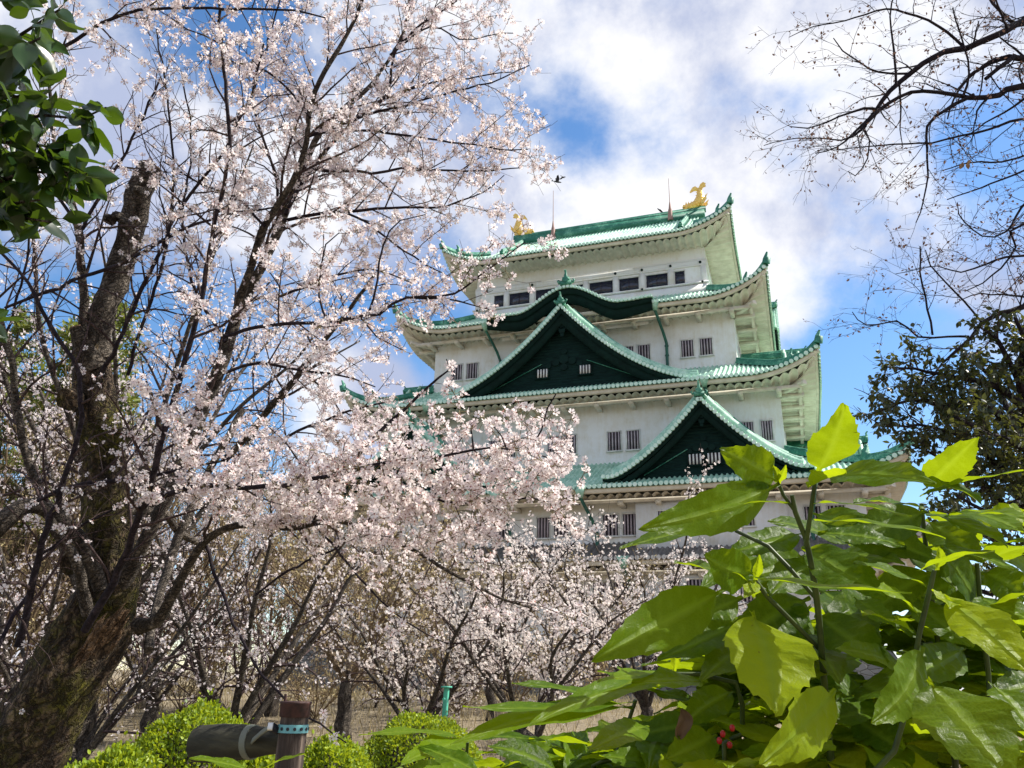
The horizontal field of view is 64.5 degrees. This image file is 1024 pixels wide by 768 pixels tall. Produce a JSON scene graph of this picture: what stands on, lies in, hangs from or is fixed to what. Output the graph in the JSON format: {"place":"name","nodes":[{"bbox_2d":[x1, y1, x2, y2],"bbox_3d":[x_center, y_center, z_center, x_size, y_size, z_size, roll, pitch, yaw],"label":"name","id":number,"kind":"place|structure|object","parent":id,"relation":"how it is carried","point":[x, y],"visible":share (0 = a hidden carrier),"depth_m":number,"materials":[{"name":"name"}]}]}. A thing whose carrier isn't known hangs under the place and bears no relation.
{"place":"outdoors","nodes":[
{"label":"outdoors","id":0,"kind":"place"},
{"bbox_2d":[0,0,1023,689],"label":"sky","id":1,"kind":"structure","parent":0,"point":[640,95],"materials":[{"name":"blue"}]},
{"bbox_2d":[0,668,1023,767],"bbox_3d":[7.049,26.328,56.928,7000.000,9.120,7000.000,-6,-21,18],"label":"ground","id":2,"kind":"structure","parent":0,"point":[354,732],"depth_m":18.25,"materials":[{"name":"brown soil"}]},
{"bbox_2d":[0,302,48,540],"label":"tree","id":3,"kind":"object","parent":2,"relation":"on","point":[22,325],"visible":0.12,"depth_m":34.88,"materials":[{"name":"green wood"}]},
{"bbox_2d":[0,0,123,342],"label":"camellia shrub","id":4,"kind":"object","parent":2,"relation":"on","point":[26,199],"visible":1,"depth_m":2.15,"materials":[{"name":"green plant"}]},
{"bbox_2d":[0,291,162,675],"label":"tree","id":5,"kind":"object","parent":2,"relation":"on","point":[119,323],"visible":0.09,"depth_m":19.74,"materials":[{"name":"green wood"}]},
{"bbox_2d":[0,376,172,682],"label":"bare tree","id":6,"kind":"object","parent":2,"relation":"on","point":[34,619],"visible":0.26,"depth_m":16.32,"materials":[{"name":"plant"}]},
{"bbox_2d":[0,351,216,641],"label":"bare tree","id":7,"kind":"object","parent":2,"relation":"on","point":[171,508],"visible":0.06,"depth_m":18.57,"materials":[{"name":"plant"}]},
{"bbox_2d":[36,631,180,714],"bbox_3d":[-8.963,6.155,17.229,2.848,2.439,2.797,-6,-21,18],"label":"twiggy shrub","id":8,"kind":"object","parent":2,"relation":"on","point":[103,696],"visible":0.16,"depth_m":17.16,"materials":[{"name":"plant"}]},
{"bbox_2d":[64,730,160,767],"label":"round bush","id":9,"kind":"object","parent":2,"relation":"on","point":[119,755],"visible":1,"depth_m":5.91,"materials":[{"name":"green plant"}]},
{"bbox_2d":[0,398,255,698],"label":"cherry tree","id":10,"kind":"object","parent":2,"relation":"on","point":[51,604],"visible":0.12,"depth_m":12.60,"materials":[{"name":"pink plant"}]},
{"bbox_2d":[0,510,278,765],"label":"cherry tree","id":11,"kind":"object","parent":2,"relation":"on","point":[93,741],"visible":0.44,"depth_m":9.61,"materials":[{"name":"pink plant"}]},
{"bbox_2d":[15,488,330,736],"bbox_3d":[-6.396,4.365,15.819,5.648,5.105,5.274,8,-21,-18],"label":"cherry tree","id":12,"kind":"object","parent":2,"relation":"on","point":[150,716],"visible":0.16,"depth_m":15.18,"materials":[{"name":"pink plant"}]},
{"bbox_2d":[0,106,380,759],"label":"cherry tree","id":13,"kind":"object","parent":2,"relation":"on","point":[90,719],"visible":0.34,"depth_m":10.41,"materials":[{"name":"pink plant"}]},
{"bbox_2d":[129,688,254,767],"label":"round bush","id":14,"kind":"object","parent":2,"relation":"on","point":[162,746],"visible":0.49,"depth_m":8.12,"materials":[{"name":"green plant"}]},
{"bbox_2d":[132,619,256,711],"bbox_3d":[-7.655,6.783,19.219,3.210,2.255,2.922,-6,-21,18],"label":"twiggy shrub","id":15,"kind":"object","parent":2,"relation":"on","point":[214,670],"visible":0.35,"depth_m":18.95,"materials":[{"name":"plant"}]},
{"bbox_2d":[126,431,290,709],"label":"bare tree","id":16,"kind":"object","parent":2,"relation":"on","point":[205,561],"visible":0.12,"depth_m":20.62,"materials":[{"name":"plant"}]},
{"bbox_2d":[159,451,326,686],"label":"bare tree","id":17,"kind":"object","parent":2,"relation":"on","point":[219,605],"visible":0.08,"depth_m":24.37,"materials":[{"name":"plant"}]},
{"bbox_2d":[220,754,274,767],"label":"round bush","id":18,"kind":"object","parent":2,"relation":"on","point":[262,761],"visible":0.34,"depth_m":6.63,"materials":[{"name":"green plant"}]},
{"bbox_2d":[186,694,311,767],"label":"support","id":19,"kind":"object","parent":2,"relation":"on","point":[287,736],"visible":0.95,"depth_m":3.58,"materials":[{"name":"brown wood"}]},
{"bbox_2d":[208,621,312,708],"bbox_3d":[-6.393,7.029,20.084,2.560,2.179,3.004,-6,-21,18],"label":"twiggy shrub","id":20,"kind":"object","parent":2,"relation":"on","point":[252,682],"visible":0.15,"depth_m":19.95,"materials":[{"name":"plant"}]},
{"bbox_2d":[136,466,423,724],"bbox_3d":[-3.447,3.493,10.984,4.271,4.038,4.152,11,-22,-24],"label":"cherry tree","id":21,"kind":"object","parent":2,"relation":"on","point":[256,695],"visible":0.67,"depth_m":10.55,"materials":[{"name":"pink plant"}]},
{"bbox_2d":[0,0,602,767],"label":"cherry tree","id":22,"kind":"object","parent":2,"relation":"on","point":[62,680],"visible":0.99,"depth_m":4.63,"materials":[{"name":"pink plant"}]},
{"bbox_2d":[188,465,416,716],"bbox_3d":[-5.444,5.137,20.151,6.186,5.976,5.662,-6,-21,18],"label":"bare tree","id":23,"kind":"object","parent":2,"relation":"on","point":[268,712],"visible":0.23,"depth_m":19.38,"materials":[{"name":"plant"}]},
{"bbox_2d":[256,635,368,722],"bbox_3d":[-4.306,6.630,18.277,2.795,2.083,2.829,-6,-21,18],"label":"twiggy shrub","id":24,"kind":"object","parent":2,"relation":"on","point":[297,680],"visible":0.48,"depth_m":17.89,"materials":[{"name":"plant"}]},
{"bbox_2d":[303,725,375,767],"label":"round bush","id":25,"kind":"object","parent":2,"relation":"on","point":[323,752],"visible":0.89,"depth_m":7.82,"materials":[{"name":"green plant"}]},
{"bbox_2d":[213,450,488,739],"bbox_3d":[-3.044,4.303,15.872,5.545,5.346,6.173,-6,-21,18],"label":"bare tree","id":26,"kind":"object","parent":2,"relation":"on","point":[342,722],"visible":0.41,"depth_m":15.28,"materials":[{"name":"plant"}]},
{"bbox_2d":[328,629,452,707],"bbox_3d":[-3.189,7.126,20.280,2.455,2.058,3.043,-18,-27,42],"label":"twiggy shrub","id":27,"kind":"object","parent":2,"relation":"on","point":[368,688],"visible":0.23,"depth_m":20.05,"materials":[{"name":"plant"}]},
{"bbox_2d":[283,535,557,720],"bbox_3d":[-1.880,4.567,13.565,4.826,3.673,4.620,-6,-21,18],"label":"cherry tree","id":28,"kind":"object","parent":2,"relation":"on","point":[434,701],"visible":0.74,"depth_m":12.89,"materials":[{"name":"pink plant"}]},
{"bbox_2d":[360,707,487,767],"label":"round bush","id":29,"kind":"object","parent":2,"relation":"on","point":[389,751],"visible":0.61,"depth_m":10.09,"materials":[{"name":"green plant"}]},
{"bbox_2d":[441,686,451,716],"bbox_3d":[-0.970,4.966,11.266,0.187,1.440,0.206,-6,-21,18],"label":"marker post","id":30,"kind":"object","parent":2,"relation":"on","point":[445,698],"visible":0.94,"depth_m":11.41,"materials":[{"name":"teal metal"}]},
{"bbox_2d":[354,549,547,699],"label":"cherry tree","id":31,"kind":"object","parent":2,"relation":"on","point":[434,624],"visible":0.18,"depth_m":22.23,"materials":[{"name":"pink plant"}]},
{"bbox_2d":[405,636,514,717],"bbox_3d":[-1.315,6.940,19.043,2.486,1.856,3.327,-2,-20,10],"label":"twiggy shrub","id":32,"kind":"object","parent":2,"relation":"on","point":[461,685],"visible":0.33,"depth_m":18.90,"materials":[{"name":"plant"}]},
{"bbox_2d":[344,512,657,742],"bbox_3d":[0.351,4.208,12.536,4.202,3.712,4.939,-13,-24,34],"label":"cherry tree","id":33,"kind":"object","parent":2,"relation":"on","point":[554,673],"visible":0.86,"depth_m":12.20,"materials":[{"name":"pink plant"}]},
{"bbox_2d":[394,482,623,720],"bbox_3d":[-0.131,5.069,18.386,5.729,5.066,5.495,-6,-21,18],"label":"cherry tree","id":34,"kind":"object","parent":2,"relation":"on","point":[490,696],"visible":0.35,"depth_m":18.15,"materials":[{"name":"pink plant"}]},
{"bbox_2d":[451,631,574,701],"bbox_3d":[0.143,7.096,20.116,2.925,2.189,2.830,-13,-25,35],"label":"twiggy shrub","id":35,"kind":"object","parent":2,"relation":"on","point":[523,693],"visible":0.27,"depth_m":19.96,"materials":[{"name":"plant"}]},
{"bbox_2d":[255,642,896,703],"bbox_3d":[7.065,25.396,57.273,43.537,12.142,38.743,-6,-21,18],"label":"stone base","id":36,"kind":"object","parent":2,"relation":"on","point":[866,670],"visible":0.07,"depth_m":46.29,"materials":[{"name":"grey stone"}]},
{"bbox_2d":[248,178,927,644],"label":"castle tower","id":37,"kind":"structure","parent":36,"relation":"on","point":[650,352],"depth_m":53.55,"materials":[{"name":"white paint"}]},
{"bbox_2d":[329,525,343,546],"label":"window","id":38,"kind":"structure","parent":37,"relation":"in","point":[334,537],"depth_m":53.02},
{"bbox_2d":[361,588,375,605],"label":"window","id":39,"kind":"structure","parent":37,"relation":"in","point":[365,588],"depth_m":49.95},
{"bbox_2d":[439,519,453,536],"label":"window","id":40,"kind":"structure","parent":37,"relation":"in","point":[442,521],"depth_m":49.82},
{"bbox_2d":[439,582,453,605],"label":"window","id":41,"kind":"structure","parent":37,"relation":"in","point":[447,582],"depth_m":48.24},
{"bbox_2d":[450,363,462,381],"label":"window","id":42,"kind":"structure","parent":37,"relation":"in","point":[458,371],"depth_m":60.33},
{"bbox_2d":[464,362,478,380],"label":"window","id":43,"kind":"structure","parent":37,"relation":"in","point":[472,368],"depth_m":59.99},
{"bbox_2d":[474,519,490,541],"bbox_3d":[-1.807,8.977,49.791,1.090,1.400,0.200,-6,-21,18],"label":"window","id":44,"kind":"structure","parent":37,"relation":"in","point":[476,519],"depth_m":49.77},
{"bbox_2d":[487,439,498,460],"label":"window","id":45,"kind":"structure","parent":37,"relation":"in","point":[490,442],"depth_m":55.01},
{"bbox_2d":[494,294,503,306],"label":"window","id":46,"kind":"structure","parent":37,"relation":"in","point":[498,299],"depth_m":64.98,"materials":[{"name":"black glass"}]},
{"bbox_2d":[492,519,507,540],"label":"window","id":47,"kind":"structure","parent":37,"relation":"in","point":[503,532],"depth_m":49.28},
{"bbox_2d":[506,439,516,458],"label":"window","id":48,"kind":"structure","parent":37,"relation":"in","point":[513,455],"depth_m":54.28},
{"bbox_2d":[509,291,528,305],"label":"window","id":49,"kind":"structure","parent":37,"relation":"in","point":[516,298],"depth_m":64.41,"materials":[{"name":"black glass"}]},
{"bbox_2d":[535,516,550,539],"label":"window","id":50,"kind":"structure","parent":37,"relation":"in","point":[543,528],"depth_m":48.53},
{"bbox_2d":[535,287,555,299],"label":"window","id":51,"kind":"structure","parent":37,"relation":"in","point":[539,292],"depth_m":63.85,"materials":[{"name":"black glass"}]},
{"bbox_2d":[542,583,557,605],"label":"window","id":52,"kind":"structure","parent":37,"relation":"in","point":[549,589],"depth_m":47.12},
{"bbox_2d":[546,435,559,455],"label":"window","id":53,"kind":"structure","parent":37,"relation":"in","point":[548,444],"depth_m":53.57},
{"bbox_2d":[552,515,569,538],"bbox_3d":[2.925,8.517,48.211,1.110,1.400,0.200,-6,-21,18],"label":"window","id":54,"kind":"structure","parent":37,"relation":"in","point":[554,530],"depth_m":48.16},
{"bbox_2d":[561,582,577,604],"bbox_3d":[3.323,12.096,46.729,1.040,1.380,0.200,-6,-21,18],"label":"window","id":55,"kind":"structure","parent":37,"relation":"in","point":[562,582],"depth_m":46.82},
{"bbox_2d":[563,433,577,454],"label":"window","id":56,"kind":"structure","parent":37,"relation":"in","point":[574,438],"depth_m":53.15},
{"bbox_2d":[592,581,608,605],"bbox_3d":[5.023,11.931,46.161,1.040,1.380,0.200,-6,-21,18],"label":"window","id":57,"kind":"structure","parent":37,"relation":"in","point":[602,592],"depth_m":46.20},
{"bbox_2d":[589,279,612,293],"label":"window","id":58,"kind":"structure","parent":37,"relation":"in","point":[604,286],"depth_m":62.29,"materials":[{"name":"black glass"}]},
{"bbox_2d":[602,513,619,537],"bbox_3d":[5.745,8.244,47.270,1.100,1.400,0.200,-6,-21,18],"label":"window","id":59,"kind":"structure","parent":37,"relation":"in","point":[612,532],"depth_m":47.23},
{"bbox_2d":[606,430,622,452],"bbox_3d":[6.590,3.702,52.267,1.060,1.430,0.200,-6,-21,18],"label":"window","id":60,"kind":"structure","parent":37,"relation":"in","point":[614,438],"depth_m":52.25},
{"bbox_2d":[612,581,628,605],"bbox_3d":[6.157,11.821,45.783,1.040,1.380,0.200,-6,-21,18],"label":"window","id":61,"kind":"structure","parent":37,"relation":"in","point":[614,583],"depth_m":45.85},
{"bbox_2d":[621,512,635,536],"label":"window","id":62,"kind":"structure","parent":37,"relation":"in","point":[629,526],"depth_m":46.90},
{"bbox_2d":[618,276,638,290],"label":"window","id":63,"kind":"structure","parent":37,"relation":"in","point":[626,283],"depth_m":61.62,"materials":[{"name":"black glass"}]},
{"bbox_2d":[624,345,633,351],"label":"window","id":64,"kind":"structure","parent":37,"relation":"in","point":[631,347],"depth_m":56.45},
{"bbox_2d":[625,429,641,451],"bbox_3d":[7.762,3.588,51.876,1.020,1.430,0.200,-6,-21,18],"label":"window","id":65,"kind":"structure","parent":37,"relation":"in","point":[633,436],"depth_m":51.85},
{"bbox_2d":[637,343,650,359],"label":"window","id":66,"kind":"structure","parent":37,"relation":"in","point":[644,350],"depth_m":56.04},
{"bbox_2d":[645,272,667,287],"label":"window","id":67,"kind":"structure","parent":37,"relation":"in","point":[656,279],"depth_m":60.95,"materials":[{"name":"black glass"}]},
{"bbox_2d":[657,509,667,515],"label":"window","id":68,"kind":"structure","parent":37,"relation":"in","point":[658,511],"depth_m":45.74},
{"bbox_2d":[663,578,680,588],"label":"window","id":69,"kind":"structure","parent":37,"relation":"in","point":[668,579],"depth_m":44.33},
{"bbox_2d":[674,269,684,283],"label":"window","id":70,"kind":"structure","parent":37,"relation":"in","point":[679,274],"depth_m":60.42,"materials":[{"name":"black glass"}]},
{"bbox_2d":[680,338,695,358],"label":"window","id":71,"kind":"structure","parent":37,"relation":"in","point":[687,345],"depth_m":55.04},
{"bbox_2d":[685,578,702,585],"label":"window","id":72,"kind":"structure","parent":37,"relation":"in","point":[691,581],"depth_m":43.91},
{"bbox_2d":[698,336,714,356],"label":"window","id":73,"kind":"structure","parent":37,"relation":"in","point":[705,343],"depth_m":54.65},
{"bbox_2d":[739,587,753,603],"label":"window","id":74,"kind":"structure","parent":37,"relation":"in","point":[741,591],"depth_m":42.75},
{"bbox_2d":[740,420,754,432],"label":"window","id":75,"kind":"structure","parent":37,"relation":"in","point":[749,424],"depth_m":49.75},
{"bbox_2d":[741,517,756,527],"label":"window","id":76,"kind":"structure","parent":37,"relation":"in","point":[751,525],"depth_m":43.90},
{"bbox_2d":[760,419,774,441],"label":"window","id":77,"kind":"structure","parent":37,"relation":"in","point":[766,425],"depth_m":49.29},
{"bbox_2d":[803,504,821,519],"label":"window","id":78,"kind":"structure","parent":37,"relation":"in","point":[818,508],"depth_m":43.88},
{"bbox_2d":[826,504,844,509],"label":"window","id":79,"kind":"structure","parent":37,"relation":"in","point":[828,506],"depth_m":43.60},
{"bbox_2d":[521,625,640,696],"bbox_3d":[1.705,6.838,19.328,3.000,2.173,2.850,-12,-24,33],"label":"twiggy shrub","id":80,"kind":"object","parent":2,"relation":"on","point":[595,678],"visible":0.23,"depth_m":19.09,"materials":[{"name":"plant"}]},
{"bbox_2d":[493,534,678,679],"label":"cherry tree","id":81,"kind":"object","parent":2,"relation":"on","point":[576,632],"visible":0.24,"depth_m":22.27,"materials":[{"name":"pink plant"}]},
{"bbox_2d":[189,402,1023,767],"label":"broadleaf shrub","id":82,"kind":"object","parent":2,"relation":"on","point":[773,654],"visible":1,"depth_m":1.02,"materials":[{"name":"green plant"}]},
{"bbox_2d":[484,444,754,715],"bbox_3d":[2.388,4.101,14.683,4.882,5.022,4.479,-6,-21,18],"label":"cherry tree","id":83,"kind":"object","parent":2,"relation":"on","point":[644,698],"visible":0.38,"depth_m":14.25,"materials":[{"name":"pink plant"}]},
{"bbox_2d":[737,0,1023,422],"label":"bare tree","id":84,"kind":"object","parent":2,"relation":"on","point":[1007,59],"visible":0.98,"depth_m":6.43,"materials":[{"name":"brown plant"}]},
{"bbox_2d":[850,291,1023,599],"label":"evergreen tree","id":85,"kind":"object","parent":2,"relation":"on","point":[986,413],"visible":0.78,"depth_m":5.78,"materials":[{"name":"green plant"}]},
{"bbox_2d":[552,175,561,182],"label":"bird","id":86,"kind":"object","parent":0,"point":[557,179],"visible":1,"depth_m":69.97}
]}

